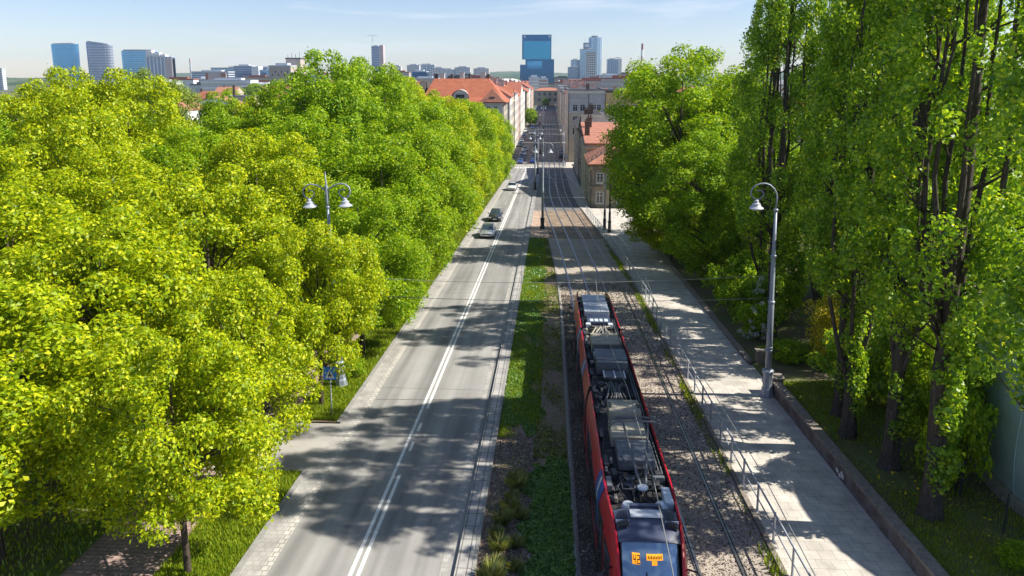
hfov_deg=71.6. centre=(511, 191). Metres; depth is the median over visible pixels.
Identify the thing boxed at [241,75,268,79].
city block
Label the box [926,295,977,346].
dark shrub
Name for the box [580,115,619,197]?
house
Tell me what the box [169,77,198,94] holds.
city block
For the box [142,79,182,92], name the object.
city block
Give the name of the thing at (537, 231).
median paving
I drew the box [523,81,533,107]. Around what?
tenement
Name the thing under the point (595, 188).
old house
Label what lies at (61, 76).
linden tree
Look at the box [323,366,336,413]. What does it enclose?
road sign
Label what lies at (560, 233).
tram panels
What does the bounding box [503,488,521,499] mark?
grass tuft
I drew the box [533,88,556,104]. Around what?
end house
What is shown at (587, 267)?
tram bed
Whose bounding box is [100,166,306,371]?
linden tree
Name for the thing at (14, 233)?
linden tree
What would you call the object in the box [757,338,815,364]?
hedge shrub
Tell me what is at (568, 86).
tenement
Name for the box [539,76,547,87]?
apartment slab
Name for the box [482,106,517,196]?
linden tree
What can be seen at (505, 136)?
linden tree
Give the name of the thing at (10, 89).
ground
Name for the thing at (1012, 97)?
poplar tree
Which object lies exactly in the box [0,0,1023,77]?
sky
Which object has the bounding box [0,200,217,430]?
linden tree
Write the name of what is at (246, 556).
kerb
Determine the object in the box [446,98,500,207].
linden tree
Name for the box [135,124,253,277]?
linden tree
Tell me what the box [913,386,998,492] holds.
leafy shrub
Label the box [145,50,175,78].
striped tower
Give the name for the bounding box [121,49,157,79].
glass tower
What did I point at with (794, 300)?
flowering shrub
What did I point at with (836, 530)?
footpath
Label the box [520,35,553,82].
glass tower
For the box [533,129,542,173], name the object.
street lamp
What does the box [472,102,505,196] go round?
linden tree
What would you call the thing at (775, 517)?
railing
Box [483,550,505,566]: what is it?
grass tuft
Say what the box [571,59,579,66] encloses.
office block
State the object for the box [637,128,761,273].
linden tree
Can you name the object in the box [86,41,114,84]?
glass tower
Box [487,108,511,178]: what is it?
linden tree
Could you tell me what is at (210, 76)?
billboard
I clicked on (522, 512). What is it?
grass tuft
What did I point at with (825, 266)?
poplar tree
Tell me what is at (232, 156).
linden tree
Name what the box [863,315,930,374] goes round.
leafy shrub
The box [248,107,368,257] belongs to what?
linden tree
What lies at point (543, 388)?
dry stalks
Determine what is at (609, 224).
wire post
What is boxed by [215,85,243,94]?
town house
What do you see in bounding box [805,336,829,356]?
hedge shrub
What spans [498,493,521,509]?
grass tuft
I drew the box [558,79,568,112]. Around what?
tenement
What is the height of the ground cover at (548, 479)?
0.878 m
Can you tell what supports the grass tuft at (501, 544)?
on the median bed at (542, 461)
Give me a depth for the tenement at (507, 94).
225.60 m
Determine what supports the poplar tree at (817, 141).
on the grass bank
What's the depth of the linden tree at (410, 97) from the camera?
79.09 m
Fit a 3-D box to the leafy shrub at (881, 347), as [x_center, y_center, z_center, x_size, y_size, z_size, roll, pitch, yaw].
[18.118,8.372,33.164,3.677,5.271,3.448,-9,13,-43]
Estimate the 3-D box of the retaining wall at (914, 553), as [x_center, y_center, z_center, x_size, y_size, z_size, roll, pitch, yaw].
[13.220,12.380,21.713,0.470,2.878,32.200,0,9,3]
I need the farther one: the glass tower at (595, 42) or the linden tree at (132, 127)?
the glass tower at (595, 42)
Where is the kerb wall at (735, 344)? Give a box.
[653,242,752,364]
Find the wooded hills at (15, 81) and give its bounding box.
[6,74,1019,85]
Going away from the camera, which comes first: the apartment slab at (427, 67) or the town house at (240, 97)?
the town house at (240, 97)
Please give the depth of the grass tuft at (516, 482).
28.03 m
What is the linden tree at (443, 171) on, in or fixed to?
on the ground at (10, 89)
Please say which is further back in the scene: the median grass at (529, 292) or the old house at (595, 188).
the old house at (595, 188)
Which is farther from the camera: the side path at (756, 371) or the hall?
the hall
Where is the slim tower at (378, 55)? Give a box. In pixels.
[371,45,384,72]
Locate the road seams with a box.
[375,203,527,399]
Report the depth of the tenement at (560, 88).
471.11 m
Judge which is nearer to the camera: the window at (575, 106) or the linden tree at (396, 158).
the linden tree at (396, 158)
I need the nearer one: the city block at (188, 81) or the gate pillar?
the gate pillar
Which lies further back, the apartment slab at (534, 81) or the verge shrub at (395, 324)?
the apartment slab at (534, 81)
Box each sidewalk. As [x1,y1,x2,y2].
[555,105,573,166]
[564,167,588,207]
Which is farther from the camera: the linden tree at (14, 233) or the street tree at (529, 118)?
the street tree at (529, 118)
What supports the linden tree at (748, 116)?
on the grass bank
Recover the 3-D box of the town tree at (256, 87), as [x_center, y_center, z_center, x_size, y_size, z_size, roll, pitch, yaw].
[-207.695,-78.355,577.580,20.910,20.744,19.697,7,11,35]
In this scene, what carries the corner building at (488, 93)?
on the ground at (10, 89)
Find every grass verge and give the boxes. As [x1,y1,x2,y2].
[158,471,300,575]
[299,167,512,421]
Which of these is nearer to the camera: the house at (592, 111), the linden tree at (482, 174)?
the linden tree at (482, 174)
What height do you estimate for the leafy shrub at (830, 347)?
3.741 m
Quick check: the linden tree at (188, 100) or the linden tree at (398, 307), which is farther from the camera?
the linden tree at (188, 100)
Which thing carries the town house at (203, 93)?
on the ground at (10, 89)
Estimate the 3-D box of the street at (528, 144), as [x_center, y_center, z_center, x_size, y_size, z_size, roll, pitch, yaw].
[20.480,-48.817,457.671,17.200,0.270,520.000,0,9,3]
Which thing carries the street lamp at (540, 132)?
on the street at (528, 144)
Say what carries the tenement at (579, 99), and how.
on the ground at (10, 89)
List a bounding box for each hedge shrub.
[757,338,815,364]
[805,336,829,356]
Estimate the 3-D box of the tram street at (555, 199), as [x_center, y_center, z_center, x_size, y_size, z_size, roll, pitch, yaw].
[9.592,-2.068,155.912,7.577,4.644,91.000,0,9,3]
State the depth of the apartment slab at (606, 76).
1079.82 m
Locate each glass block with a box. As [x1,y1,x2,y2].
[191,70,234,78]
[412,70,428,77]
[568,66,578,79]
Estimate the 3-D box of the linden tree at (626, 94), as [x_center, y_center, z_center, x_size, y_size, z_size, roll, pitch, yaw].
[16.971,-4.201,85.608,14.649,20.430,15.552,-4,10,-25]
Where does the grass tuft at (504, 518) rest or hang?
on the median bed at (542, 461)
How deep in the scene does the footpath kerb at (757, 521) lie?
31.19 m
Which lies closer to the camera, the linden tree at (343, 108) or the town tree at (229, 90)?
the linden tree at (343, 108)
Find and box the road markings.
[348,167,536,575]
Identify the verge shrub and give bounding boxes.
[334,357,364,377]
[382,317,400,326]
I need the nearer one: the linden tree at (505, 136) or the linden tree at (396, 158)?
the linden tree at (396, 158)
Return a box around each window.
[573,104,577,110]
[580,104,584,110]
[595,192,603,203]
[596,173,603,183]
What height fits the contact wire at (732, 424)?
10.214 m
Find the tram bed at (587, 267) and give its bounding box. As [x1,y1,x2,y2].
[549,239,780,575]
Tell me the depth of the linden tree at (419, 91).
88.31 m
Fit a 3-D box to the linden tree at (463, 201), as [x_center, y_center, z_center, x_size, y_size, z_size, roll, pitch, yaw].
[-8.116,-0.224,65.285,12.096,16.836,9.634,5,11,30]
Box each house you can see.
[145,100,201,121]
[194,89,221,99]
[198,93,246,112]
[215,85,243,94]
[227,85,262,104]
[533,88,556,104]
[573,103,604,178]
[578,107,619,182]
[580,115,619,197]
[584,143,654,207]
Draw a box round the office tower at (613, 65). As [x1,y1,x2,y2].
[606,57,621,74]
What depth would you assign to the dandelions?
26.61 m
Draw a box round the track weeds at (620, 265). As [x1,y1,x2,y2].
[606,243,786,575]
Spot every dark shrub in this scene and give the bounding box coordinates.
[684,250,727,281]
[701,263,741,295]
[714,278,757,316]
[726,244,789,280]
[733,260,786,303]
[778,242,815,297]
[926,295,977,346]
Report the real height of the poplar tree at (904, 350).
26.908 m
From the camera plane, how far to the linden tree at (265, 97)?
65.68 m
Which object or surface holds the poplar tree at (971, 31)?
on the grass bank
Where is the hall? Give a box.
[200,78,257,90]
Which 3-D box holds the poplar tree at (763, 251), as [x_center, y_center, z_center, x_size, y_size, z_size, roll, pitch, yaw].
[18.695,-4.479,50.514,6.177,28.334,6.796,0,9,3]
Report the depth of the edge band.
31.98 m
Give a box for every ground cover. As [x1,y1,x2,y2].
[515,453,575,575]
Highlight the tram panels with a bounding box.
[544,211,602,238]
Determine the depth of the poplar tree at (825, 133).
48.00 m
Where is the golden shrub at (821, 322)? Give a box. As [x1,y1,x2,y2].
[803,293,840,371]
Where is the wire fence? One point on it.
(1006, 510)
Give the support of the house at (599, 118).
on the ground at (10, 89)
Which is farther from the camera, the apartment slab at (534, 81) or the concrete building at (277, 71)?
the apartment slab at (534, 81)
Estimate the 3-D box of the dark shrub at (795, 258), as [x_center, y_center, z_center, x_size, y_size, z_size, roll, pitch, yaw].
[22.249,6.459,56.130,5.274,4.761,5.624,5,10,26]
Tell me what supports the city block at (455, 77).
on the ground at (10, 89)
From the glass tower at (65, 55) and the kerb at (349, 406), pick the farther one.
the glass tower at (65, 55)
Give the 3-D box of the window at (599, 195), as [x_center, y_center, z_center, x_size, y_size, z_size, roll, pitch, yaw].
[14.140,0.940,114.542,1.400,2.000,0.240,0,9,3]
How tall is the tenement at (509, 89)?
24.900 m
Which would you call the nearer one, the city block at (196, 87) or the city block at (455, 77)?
the city block at (455, 77)
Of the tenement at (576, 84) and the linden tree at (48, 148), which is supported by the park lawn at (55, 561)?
the linden tree at (48, 148)
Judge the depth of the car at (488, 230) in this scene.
86.43 m
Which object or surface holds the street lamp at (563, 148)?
on the street at (528, 144)
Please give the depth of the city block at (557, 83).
766.85 m
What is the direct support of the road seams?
on the road at (327, 535)
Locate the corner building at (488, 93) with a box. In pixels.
[419,72,509,122]
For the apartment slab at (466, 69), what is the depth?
1386.78 m
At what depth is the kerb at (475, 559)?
32.01 m
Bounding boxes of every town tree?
[220,88,240,94]
[246,83,264,94]
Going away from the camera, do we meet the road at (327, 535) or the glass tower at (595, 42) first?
the road at (327, 535)
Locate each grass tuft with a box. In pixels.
[472,556,508,575]
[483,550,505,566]
[486,521,505,538]
[486,531,511,553]
[490,505,516,526]
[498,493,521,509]
[502,470,528,490]
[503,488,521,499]
[505,556,526,572]
[508,532,525,547]
[509,466,528,477]
[512,503,530,520]
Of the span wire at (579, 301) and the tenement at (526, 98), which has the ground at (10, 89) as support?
the tenement at (526, 98)
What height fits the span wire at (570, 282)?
0.702 m
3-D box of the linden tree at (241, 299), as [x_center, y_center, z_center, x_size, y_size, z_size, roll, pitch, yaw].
[-10.466,7.462,27.691,5.874,9.621,6.958,0,9,3]
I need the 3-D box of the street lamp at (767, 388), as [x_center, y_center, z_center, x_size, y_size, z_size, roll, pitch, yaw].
[12.971,5.227,36.792,1.710,11.541,0.740,0,9,3]
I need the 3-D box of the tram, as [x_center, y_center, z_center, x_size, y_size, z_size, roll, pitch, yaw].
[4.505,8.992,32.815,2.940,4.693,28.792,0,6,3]
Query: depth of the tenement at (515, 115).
263.41 m
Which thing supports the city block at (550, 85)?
on the ground at (10, 89)
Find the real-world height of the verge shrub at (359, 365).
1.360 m
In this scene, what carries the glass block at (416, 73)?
on the ground at (10, 89)
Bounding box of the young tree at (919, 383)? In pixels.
[881,325,999,446]
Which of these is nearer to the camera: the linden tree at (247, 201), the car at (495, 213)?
the linden tree at (247, 201)
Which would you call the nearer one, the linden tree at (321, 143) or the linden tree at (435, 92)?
the linden tree at (321, 143)
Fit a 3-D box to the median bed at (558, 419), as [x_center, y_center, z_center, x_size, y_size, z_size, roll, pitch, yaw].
[2.297,8.594,58.404,3.260,2.905,53.800,0,9,3]
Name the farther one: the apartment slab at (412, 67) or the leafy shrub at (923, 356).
the apartment slab at (412, 67)
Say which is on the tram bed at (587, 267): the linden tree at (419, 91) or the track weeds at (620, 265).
the track weeds at (620, 265)
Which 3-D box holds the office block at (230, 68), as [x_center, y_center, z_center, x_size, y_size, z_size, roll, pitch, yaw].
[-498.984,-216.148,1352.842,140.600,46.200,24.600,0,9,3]
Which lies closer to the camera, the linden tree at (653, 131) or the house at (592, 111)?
the linden tree at (653, 131)
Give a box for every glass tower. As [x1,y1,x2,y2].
[51,43,80,85]
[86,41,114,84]
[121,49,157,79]
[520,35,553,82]
[589,36,601,74]
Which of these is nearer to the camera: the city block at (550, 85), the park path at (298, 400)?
the park path at (298, 400)
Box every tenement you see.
[479,77,513,152]
[490,78,517,148]
[497,82,514,142]
[499,78,523,136]
[500,80,520,139]
[512,80,524,129]
[514,80,530,111]
[517,81,528,123]
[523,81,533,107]
[557,80,566,107]
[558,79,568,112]
[559,80,571,115]
[560,82,574,123]
[562,81,572,112]
[562,83,574,133]
[564,80,585,138]
[565,81,605,161]
[605,84,641,114]
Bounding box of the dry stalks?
[483,247,565,575]
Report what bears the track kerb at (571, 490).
on the ground at (10, 89)
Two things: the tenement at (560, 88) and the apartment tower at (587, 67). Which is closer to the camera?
the tenement at (560, 88)
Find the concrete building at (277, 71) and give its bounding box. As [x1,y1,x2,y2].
[268,52,305,84]
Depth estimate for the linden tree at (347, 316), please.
34.67 m
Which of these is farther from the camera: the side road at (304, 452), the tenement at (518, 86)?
the tenement at (518, 86)
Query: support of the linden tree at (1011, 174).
on the grass bank
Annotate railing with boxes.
[586,206,810,575]
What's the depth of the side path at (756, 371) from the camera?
41.03 m
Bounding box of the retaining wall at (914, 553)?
[773,382,949,575]
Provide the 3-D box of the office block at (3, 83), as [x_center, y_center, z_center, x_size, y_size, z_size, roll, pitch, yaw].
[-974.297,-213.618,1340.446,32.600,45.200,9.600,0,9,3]
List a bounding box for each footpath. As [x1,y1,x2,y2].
[582,208,762,392]
[694,392,916,575]
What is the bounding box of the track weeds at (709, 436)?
[605,245,780,571]
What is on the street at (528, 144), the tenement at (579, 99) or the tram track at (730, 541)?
the tram track at (730, 541)
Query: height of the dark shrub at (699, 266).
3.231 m
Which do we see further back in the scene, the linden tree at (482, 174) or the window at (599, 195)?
the window at (599, 195)
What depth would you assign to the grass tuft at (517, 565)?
23.16 m
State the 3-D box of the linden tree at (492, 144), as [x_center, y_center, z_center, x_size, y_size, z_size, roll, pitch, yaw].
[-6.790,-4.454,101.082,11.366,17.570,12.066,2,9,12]
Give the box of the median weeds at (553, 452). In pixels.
[532,238,567,458]
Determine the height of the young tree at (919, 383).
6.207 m
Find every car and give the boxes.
[479,223,495,237]
[488,208,502,220]
[507,182,516,190]
[517,158,522,163]
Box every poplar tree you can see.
[723,0,839,340]
[725,0,813,300]
[782,0,871,347]
[789,0,910,418]
[795,1,881,308]
[796,0,949,440]
[825,0,1022,472]
[848,0,1023,522]
[882,0,1009,265]
[902,0,1023,402]
[962,6,1023,410]
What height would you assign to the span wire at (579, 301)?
0.434 m
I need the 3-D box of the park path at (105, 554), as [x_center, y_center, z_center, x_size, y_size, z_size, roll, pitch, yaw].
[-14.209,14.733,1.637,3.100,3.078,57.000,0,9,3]
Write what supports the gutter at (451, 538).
on the road at (327, 535)
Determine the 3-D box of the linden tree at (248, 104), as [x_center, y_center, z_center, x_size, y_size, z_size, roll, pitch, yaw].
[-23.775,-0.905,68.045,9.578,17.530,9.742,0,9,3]
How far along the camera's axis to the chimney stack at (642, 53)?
1653.63 m
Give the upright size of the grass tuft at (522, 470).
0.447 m
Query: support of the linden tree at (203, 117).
on the park lawn at (55, 561)
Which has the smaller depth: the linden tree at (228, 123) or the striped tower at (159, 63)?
the linden tree at (228, 123)
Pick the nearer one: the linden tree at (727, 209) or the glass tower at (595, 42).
the linden tree at (727, 209)
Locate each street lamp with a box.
[302,174,351,386]
[529,133,541,189]
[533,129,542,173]
[533,143,552,228]
[537,118,543,153]
[559,126,564,165]
[749,183,777,397]
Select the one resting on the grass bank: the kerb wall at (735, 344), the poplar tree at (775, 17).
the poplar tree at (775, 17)
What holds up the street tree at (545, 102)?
on the street at (528, 144)
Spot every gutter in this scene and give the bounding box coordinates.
[258,174,512,575]
[439,181,533,575]
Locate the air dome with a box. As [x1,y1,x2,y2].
[963,277,1023,518]
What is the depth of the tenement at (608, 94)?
210.57 m
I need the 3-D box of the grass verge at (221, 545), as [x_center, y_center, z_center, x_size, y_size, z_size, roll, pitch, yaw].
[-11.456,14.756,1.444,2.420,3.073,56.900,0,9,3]
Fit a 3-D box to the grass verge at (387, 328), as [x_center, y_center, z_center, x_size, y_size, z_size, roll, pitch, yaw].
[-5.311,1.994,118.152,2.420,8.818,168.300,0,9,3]
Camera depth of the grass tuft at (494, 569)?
22.57 m
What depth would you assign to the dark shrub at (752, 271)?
53.60 m
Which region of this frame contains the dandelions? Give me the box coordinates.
[870,443,1013,572]
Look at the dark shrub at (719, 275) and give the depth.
55.52 m
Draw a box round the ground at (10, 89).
[0,85,1022,471]
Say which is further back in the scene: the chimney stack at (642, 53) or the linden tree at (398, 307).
the chimney stack at (642, 53)
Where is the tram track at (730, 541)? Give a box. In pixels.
[551,108,747,575]
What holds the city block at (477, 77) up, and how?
on the ground at (10, 89)
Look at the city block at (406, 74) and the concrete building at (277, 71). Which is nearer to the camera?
the concrete building at (277, 71)
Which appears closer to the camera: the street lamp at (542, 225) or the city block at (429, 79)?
the street lamp at (542, 225)
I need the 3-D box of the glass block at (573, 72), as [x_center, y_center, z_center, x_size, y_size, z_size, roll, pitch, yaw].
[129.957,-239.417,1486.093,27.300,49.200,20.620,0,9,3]
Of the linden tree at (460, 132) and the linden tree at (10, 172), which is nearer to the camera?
the linden tree at (10, 172)
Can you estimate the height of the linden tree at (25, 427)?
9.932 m
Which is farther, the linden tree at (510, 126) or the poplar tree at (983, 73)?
the linden tree at (510, 126)
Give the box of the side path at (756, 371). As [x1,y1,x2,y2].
[750,365,762,380]
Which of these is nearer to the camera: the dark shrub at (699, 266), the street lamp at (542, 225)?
the dark shrub at (699, 266)
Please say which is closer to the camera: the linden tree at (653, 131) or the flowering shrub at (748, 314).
the flowering shrub at (748, 314)
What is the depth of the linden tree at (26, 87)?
50.14 m
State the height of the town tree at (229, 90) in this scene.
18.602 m
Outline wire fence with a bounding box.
[945,460,1022,538]
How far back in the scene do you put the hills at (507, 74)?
4309.65 m
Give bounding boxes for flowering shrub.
[731,301,775,339]
[749,271,805,322]
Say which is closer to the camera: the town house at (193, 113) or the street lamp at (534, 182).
the street lamp at (534, 182)
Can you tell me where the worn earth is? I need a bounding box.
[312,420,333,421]
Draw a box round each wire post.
[602,174,605,229]
[607,180,610,232]
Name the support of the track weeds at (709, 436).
on the tram bed at (587, 267)
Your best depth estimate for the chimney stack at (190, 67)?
2018.08 m
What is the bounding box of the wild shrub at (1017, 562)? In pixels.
[990,538,1023,571]
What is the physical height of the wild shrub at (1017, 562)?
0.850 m
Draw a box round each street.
[510,105,565,164]
[510,165,565,166]
[534,167,581,210]
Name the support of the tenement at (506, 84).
on the ground at (10, 89)
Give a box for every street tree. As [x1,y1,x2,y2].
[525,110,537,126]
[541,98,549,105]
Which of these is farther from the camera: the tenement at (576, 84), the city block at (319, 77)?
the city block at (319, 77)
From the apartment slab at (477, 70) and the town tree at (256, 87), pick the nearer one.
the town tree at (256, 87)
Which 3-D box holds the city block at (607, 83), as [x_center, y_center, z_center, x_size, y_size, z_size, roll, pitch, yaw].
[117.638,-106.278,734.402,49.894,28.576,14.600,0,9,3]
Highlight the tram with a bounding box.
[573,292,699,575]
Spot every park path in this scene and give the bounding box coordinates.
[60,468,232,575]
[256,300,385,420]
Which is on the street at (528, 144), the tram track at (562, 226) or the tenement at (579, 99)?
the tram track at (562, 226)
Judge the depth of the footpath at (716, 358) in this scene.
50.97 m
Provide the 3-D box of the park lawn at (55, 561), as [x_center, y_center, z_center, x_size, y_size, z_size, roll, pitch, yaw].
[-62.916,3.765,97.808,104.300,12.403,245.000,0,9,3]
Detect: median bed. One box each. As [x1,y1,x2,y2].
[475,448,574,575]
[496,244,567,449]
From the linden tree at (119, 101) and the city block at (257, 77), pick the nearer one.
the linden tree at (119, 101)
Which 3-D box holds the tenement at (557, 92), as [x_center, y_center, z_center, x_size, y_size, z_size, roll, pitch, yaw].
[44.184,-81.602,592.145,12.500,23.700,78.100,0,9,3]
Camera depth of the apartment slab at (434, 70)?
1489.19 m
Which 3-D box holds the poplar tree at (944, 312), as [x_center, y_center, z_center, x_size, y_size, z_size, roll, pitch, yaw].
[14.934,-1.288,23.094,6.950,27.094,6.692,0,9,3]
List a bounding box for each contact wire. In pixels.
[545,149,673,575]
[572,179,815,575]
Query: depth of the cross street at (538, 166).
202.50 m
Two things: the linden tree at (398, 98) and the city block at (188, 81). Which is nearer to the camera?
the linden tree at (398, 98)
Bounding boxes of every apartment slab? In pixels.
[407,64,420,76]
[420,64,434,75]
[432,67,441,76]
[437,68,454,76]
[455,66,470,74]
[473,67,488,74]
[529,75,538,96]
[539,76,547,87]
[599,74,616,77]
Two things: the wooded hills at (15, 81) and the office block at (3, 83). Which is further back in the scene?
the wooded hills at (15, 81)
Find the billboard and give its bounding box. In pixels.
[205,73,226,79]
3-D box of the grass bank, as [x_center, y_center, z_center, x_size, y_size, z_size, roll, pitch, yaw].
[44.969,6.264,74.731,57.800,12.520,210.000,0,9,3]
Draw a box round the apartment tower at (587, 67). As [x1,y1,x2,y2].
[579,38,595,78]
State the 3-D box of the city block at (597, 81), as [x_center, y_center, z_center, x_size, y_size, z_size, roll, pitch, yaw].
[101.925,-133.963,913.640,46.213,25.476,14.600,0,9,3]
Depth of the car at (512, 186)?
140.56 m
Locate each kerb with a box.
[230,471,306,575]
[337,168,512,423]
[454,168,539,575]
[471,168,540,575]
[548,238,578,575]
[580,208,788,575]
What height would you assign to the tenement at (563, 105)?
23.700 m
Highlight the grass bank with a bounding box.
[626,208,1023,575]
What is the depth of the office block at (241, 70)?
1309.75 m
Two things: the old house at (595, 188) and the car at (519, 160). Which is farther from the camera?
the car at (519, 160)
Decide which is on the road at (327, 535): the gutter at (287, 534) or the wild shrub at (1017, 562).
the gutter at (287, 534)
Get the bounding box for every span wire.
[359,275,762,282]
[385,296,763,301]
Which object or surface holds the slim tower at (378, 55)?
on the ground at (10, 89)
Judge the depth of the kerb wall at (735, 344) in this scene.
52.33 m
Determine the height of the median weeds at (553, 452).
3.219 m
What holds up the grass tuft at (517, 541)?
on the median bed at (542, 461)
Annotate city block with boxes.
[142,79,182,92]
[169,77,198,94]
[190,82,200,93]
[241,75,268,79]
[311,72,330,80]
[389,70,410,80]
[416,76,439,84]
[445,76,467,78]
[464,75,499,81]
[548,81,559,87]
[554,76,567,80]
[554,80,572,88]
[573,78,600,87]
[601,75,630,88]
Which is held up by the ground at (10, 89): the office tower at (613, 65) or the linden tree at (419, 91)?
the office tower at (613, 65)
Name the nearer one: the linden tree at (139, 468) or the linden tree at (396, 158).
the linden tree at (139, 468)
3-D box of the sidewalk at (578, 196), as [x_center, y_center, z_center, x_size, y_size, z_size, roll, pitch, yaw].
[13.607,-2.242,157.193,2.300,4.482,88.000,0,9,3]
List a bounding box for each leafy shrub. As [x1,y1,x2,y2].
[804,327,886,399]
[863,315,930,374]
[865,316,934,406]
[886,352,967,443]
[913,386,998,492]
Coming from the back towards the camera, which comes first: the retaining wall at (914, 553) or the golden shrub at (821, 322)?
the golden shrub at (821, 322)
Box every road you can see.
[181,422,340,470]
[238,167,536,575]
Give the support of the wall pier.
on the ground at (10, 89)
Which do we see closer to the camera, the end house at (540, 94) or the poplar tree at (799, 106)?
the poplar tree at (799, 106)
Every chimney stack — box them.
[189,58,191,77]
[641,44,642,65]
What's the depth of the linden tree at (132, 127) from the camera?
52.50 m
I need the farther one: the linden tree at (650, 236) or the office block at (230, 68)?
the office block at (230, 68)
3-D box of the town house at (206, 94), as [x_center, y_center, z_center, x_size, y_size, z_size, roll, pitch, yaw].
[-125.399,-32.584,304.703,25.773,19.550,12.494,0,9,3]
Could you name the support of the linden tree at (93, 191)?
on the park lawn at (55, 561)
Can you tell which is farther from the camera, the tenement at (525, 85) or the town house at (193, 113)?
the tenement at (525, 85)
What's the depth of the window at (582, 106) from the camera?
211.86 m
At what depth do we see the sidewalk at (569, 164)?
278.03 m
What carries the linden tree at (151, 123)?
on the park lawn at (55, 561)
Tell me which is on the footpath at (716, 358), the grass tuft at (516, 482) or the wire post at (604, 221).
the wire post at (604, 221)
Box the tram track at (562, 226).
[544,106,589,307]
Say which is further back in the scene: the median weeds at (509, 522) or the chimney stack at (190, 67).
the chimney stack at (190, 67)
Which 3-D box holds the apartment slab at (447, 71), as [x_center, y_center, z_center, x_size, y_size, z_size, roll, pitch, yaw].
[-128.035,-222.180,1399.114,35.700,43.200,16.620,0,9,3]
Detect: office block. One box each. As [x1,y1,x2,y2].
[0,68,7,89]
[211,66,268,70]
[234,64,268,77]
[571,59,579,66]
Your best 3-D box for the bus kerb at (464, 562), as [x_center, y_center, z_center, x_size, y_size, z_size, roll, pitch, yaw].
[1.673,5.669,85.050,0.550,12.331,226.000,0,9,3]
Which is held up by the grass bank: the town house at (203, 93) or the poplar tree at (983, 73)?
the poplar tree at (983, 73)
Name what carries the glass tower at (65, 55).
on the ground at (10, 89)
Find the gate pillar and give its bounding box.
[754,348,765,363]
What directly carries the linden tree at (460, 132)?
on the grass verge at (387, 328)
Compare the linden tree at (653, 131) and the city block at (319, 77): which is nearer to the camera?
the linden tree at (653, 131)
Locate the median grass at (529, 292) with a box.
[498,237,545,437]
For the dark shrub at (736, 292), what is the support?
on the grass bank
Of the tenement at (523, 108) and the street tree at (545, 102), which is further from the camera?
the street tree at (545, 102)
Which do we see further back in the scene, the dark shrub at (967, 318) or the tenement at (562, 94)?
the tenement at (562, 94)
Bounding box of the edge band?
[237,173,511,575]
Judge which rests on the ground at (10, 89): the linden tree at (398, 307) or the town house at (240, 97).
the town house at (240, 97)
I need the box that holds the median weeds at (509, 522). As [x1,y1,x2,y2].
[481,450,530,575]
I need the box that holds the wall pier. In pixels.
[772,373,784,387]
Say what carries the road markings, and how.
on the road at (327, 535)
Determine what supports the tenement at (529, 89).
on the ground at (10, 89)
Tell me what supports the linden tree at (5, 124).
on the park lawn at (55, 561)
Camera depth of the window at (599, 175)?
114.02 m
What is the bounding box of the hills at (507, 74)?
[50,71,852,78]
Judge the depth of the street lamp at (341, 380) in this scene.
37.36 m
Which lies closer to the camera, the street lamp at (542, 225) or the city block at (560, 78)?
the street lamp at (542, 225)
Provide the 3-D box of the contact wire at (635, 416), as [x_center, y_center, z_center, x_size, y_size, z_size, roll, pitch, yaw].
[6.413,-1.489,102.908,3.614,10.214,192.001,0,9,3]
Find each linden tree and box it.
[0,76,79,171]
[0,85,141,243]
[0,110,50,168]
[0,140,75,254]
[0,180,151,383]
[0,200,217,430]
[0,276,177,563]
[11,63,131,195]
[31,143,202,329]
[42,304,289,575]
[64,67,207,236]
[84,122,187,213]
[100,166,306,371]
[121,108,173,142]
[125,66,203,134]
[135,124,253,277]
[158,266,329,484]
[171,126,352,328]
[182,106,310,246]
[185,91,257,148]
[230,92,292,142]
[243,218,392,404]
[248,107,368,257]
[249,79,323,154]
[251,47,402,211]
[288,181,434,352]
[309,132,452,315]
[318,55,422,159]
[354,109,468,292]
[362,68,418,150]
[372,99,487,235]
[384,76,432,109]
[402,96,479,255]
[409,89,447,104]
[427,95,492,238]
[445,98,503,193]
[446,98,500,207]
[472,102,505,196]
[476,106,511,183]
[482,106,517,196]
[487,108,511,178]
[500,113,517,160]
[596,72,690,207]
[598,40,767,231]
[618,191,710,258]
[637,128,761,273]
[672,72,798,205]
[694,137,810,259]
[951,115,1023,292]
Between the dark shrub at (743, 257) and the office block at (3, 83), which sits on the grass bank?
the dark shrub at (743, 257)
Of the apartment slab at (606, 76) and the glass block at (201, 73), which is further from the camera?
the glass block at (201, 73)
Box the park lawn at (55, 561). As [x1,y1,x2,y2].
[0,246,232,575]
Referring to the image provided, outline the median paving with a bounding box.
[530,211,549,239]
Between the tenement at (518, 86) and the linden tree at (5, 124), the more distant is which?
the tenement at (518, 86)

